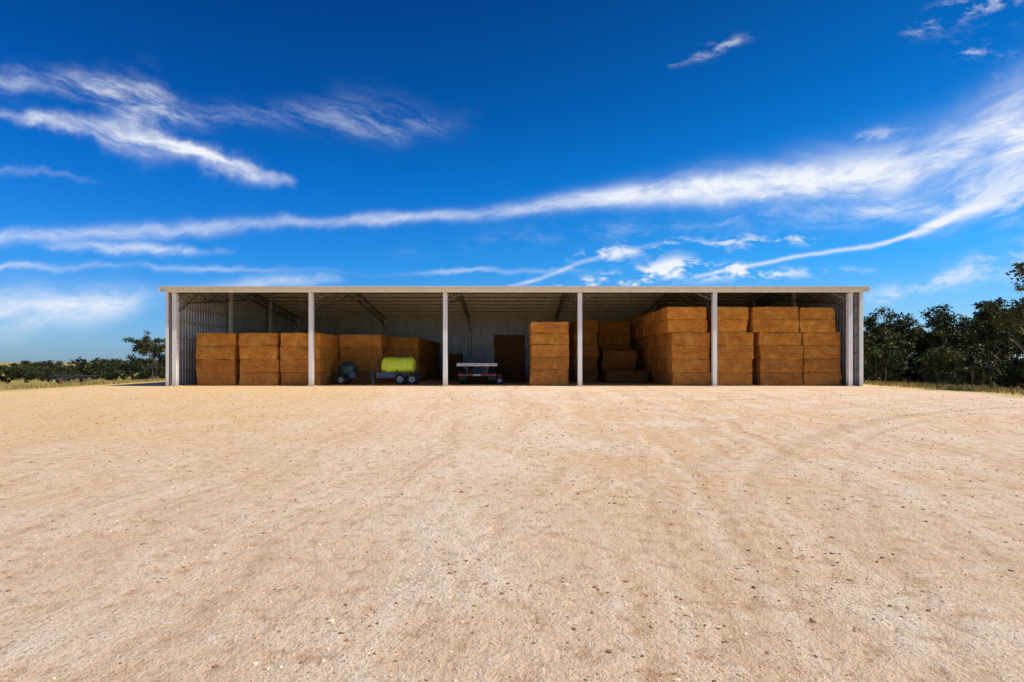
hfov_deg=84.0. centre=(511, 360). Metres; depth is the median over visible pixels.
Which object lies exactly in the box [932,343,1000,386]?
shrub
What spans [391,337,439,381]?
hay bale stack
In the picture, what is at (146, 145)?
sky
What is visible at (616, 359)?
hay bale stack
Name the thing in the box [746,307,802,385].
hay bale stack
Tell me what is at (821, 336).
hay bale stack
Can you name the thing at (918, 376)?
shrub
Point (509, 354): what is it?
hay bale stack
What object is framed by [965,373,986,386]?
shrub
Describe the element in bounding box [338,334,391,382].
hay bale stack
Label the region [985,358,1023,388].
shrub
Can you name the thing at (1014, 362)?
shrub
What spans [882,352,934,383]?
shrub
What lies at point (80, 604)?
ground
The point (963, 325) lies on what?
eucalyptus tree
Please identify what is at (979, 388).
dry grass
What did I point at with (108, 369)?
distant trees
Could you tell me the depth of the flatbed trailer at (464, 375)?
36.15 m
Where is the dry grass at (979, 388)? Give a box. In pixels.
[0,378,1023,394]
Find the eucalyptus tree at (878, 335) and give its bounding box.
[863,306,915,381]
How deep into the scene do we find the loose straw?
33.95 m
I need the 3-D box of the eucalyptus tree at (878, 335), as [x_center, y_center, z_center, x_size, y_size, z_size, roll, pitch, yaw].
[28.424,-1.142,44.961,5.565,6.484,4.345,0,0,-20]
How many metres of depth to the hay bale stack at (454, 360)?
44.05 m
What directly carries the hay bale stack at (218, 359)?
on the ground at (80, 604)
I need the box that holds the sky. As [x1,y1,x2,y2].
[0,0,1023,361]
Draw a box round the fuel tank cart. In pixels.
[334,361,366,384]
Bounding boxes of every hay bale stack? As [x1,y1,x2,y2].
[195,333,241,385]
[238,333,281,385]
[280,333,340,385]
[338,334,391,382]
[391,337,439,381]
[448,354,462,379]
[493,335,525,381]
[529,322,569,385]
[568,320,598,382]
[597,321,647,382]
[630,307,710,385]
[706,307,753,385]
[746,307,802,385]
[797,307,840,385]
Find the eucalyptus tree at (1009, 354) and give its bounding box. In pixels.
[964,325,1023,373]
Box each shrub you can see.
[863,341,911,382]
[863,356,918,382]
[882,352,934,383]
[907,351,947,384]
[911,347,971,384]
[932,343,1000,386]
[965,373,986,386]
[981,367,1003,386]
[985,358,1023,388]
[1007,354,1023,381]
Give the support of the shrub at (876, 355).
on the ground at (80, 604)
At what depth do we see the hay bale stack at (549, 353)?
34.22 m
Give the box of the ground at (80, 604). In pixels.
[0,362,1023,681]
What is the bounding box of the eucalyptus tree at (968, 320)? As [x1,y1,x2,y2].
[946,317,974,382]
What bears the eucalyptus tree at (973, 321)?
on the ground at (80, 604)
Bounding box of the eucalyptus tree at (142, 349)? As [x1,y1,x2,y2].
[123,330,165,379]
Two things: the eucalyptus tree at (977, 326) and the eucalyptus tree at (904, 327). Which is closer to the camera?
the eucalyptus tree at (977, 326)
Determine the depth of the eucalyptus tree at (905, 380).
52.97 m
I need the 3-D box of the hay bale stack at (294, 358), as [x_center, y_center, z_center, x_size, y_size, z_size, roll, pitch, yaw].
[-12.770,-0.095,36.662,2.537,3.247,5.045,0,0,0]
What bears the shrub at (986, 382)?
on the ground at (80, 604)
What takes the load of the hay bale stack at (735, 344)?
on the ground at (80, 604)
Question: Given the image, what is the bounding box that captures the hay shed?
[159,286,869,385]
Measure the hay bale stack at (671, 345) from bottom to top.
4.815 m
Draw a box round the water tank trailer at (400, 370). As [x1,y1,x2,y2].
[367,356,420,384]
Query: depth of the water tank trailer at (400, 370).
35.46 m
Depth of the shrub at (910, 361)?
45.42 m
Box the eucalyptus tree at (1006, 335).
[982,297,1023,387]
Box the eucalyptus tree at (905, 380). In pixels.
[863,333,928,381]
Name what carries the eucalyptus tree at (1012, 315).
on the ground at (80, 604)
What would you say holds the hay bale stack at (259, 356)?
on the ground at (80, 604)
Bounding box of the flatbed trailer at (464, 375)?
[457,363,503,384]
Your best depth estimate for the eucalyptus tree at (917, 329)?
56.87 m
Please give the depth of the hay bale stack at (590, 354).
39.53 m
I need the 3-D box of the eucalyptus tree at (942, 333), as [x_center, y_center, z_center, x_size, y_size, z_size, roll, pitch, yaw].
[35.178,-1.166,44.928,6.062,7.063,4.733,0,0,20]
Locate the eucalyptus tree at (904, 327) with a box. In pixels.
[884,312,927,381]
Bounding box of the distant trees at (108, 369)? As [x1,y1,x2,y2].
[0,356,994,382]
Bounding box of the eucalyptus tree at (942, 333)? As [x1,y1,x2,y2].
[910,301,1000,385]
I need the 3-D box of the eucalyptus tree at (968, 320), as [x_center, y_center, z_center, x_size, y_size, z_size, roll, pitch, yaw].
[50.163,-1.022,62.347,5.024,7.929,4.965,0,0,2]
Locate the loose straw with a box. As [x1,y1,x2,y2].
[185,385,847,385]
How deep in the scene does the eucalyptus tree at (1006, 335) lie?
37.58 m
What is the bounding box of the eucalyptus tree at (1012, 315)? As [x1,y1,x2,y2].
[981,258,1023,334]
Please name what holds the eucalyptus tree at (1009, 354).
on the ground at (80, 604)
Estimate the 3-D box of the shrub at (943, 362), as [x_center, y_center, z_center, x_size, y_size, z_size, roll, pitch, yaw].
[29.196,0.578,38.850,3.353,3.103,3.674,0,0,-10]
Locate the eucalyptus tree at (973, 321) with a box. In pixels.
[965,317,1017,385]
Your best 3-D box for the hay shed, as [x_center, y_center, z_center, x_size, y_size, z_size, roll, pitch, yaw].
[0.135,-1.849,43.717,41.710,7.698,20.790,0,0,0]
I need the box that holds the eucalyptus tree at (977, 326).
[962,300,1018,386]
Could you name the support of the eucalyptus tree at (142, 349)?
on the ground at (80, 604)
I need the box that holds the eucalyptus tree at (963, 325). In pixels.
[946,315,1017,385]
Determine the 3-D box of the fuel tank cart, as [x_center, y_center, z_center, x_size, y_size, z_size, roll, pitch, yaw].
[-10.148,0.755,36.200,2.072,1.490,1.400,0,0,0]
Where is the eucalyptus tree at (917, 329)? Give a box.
[912,326,954,381]

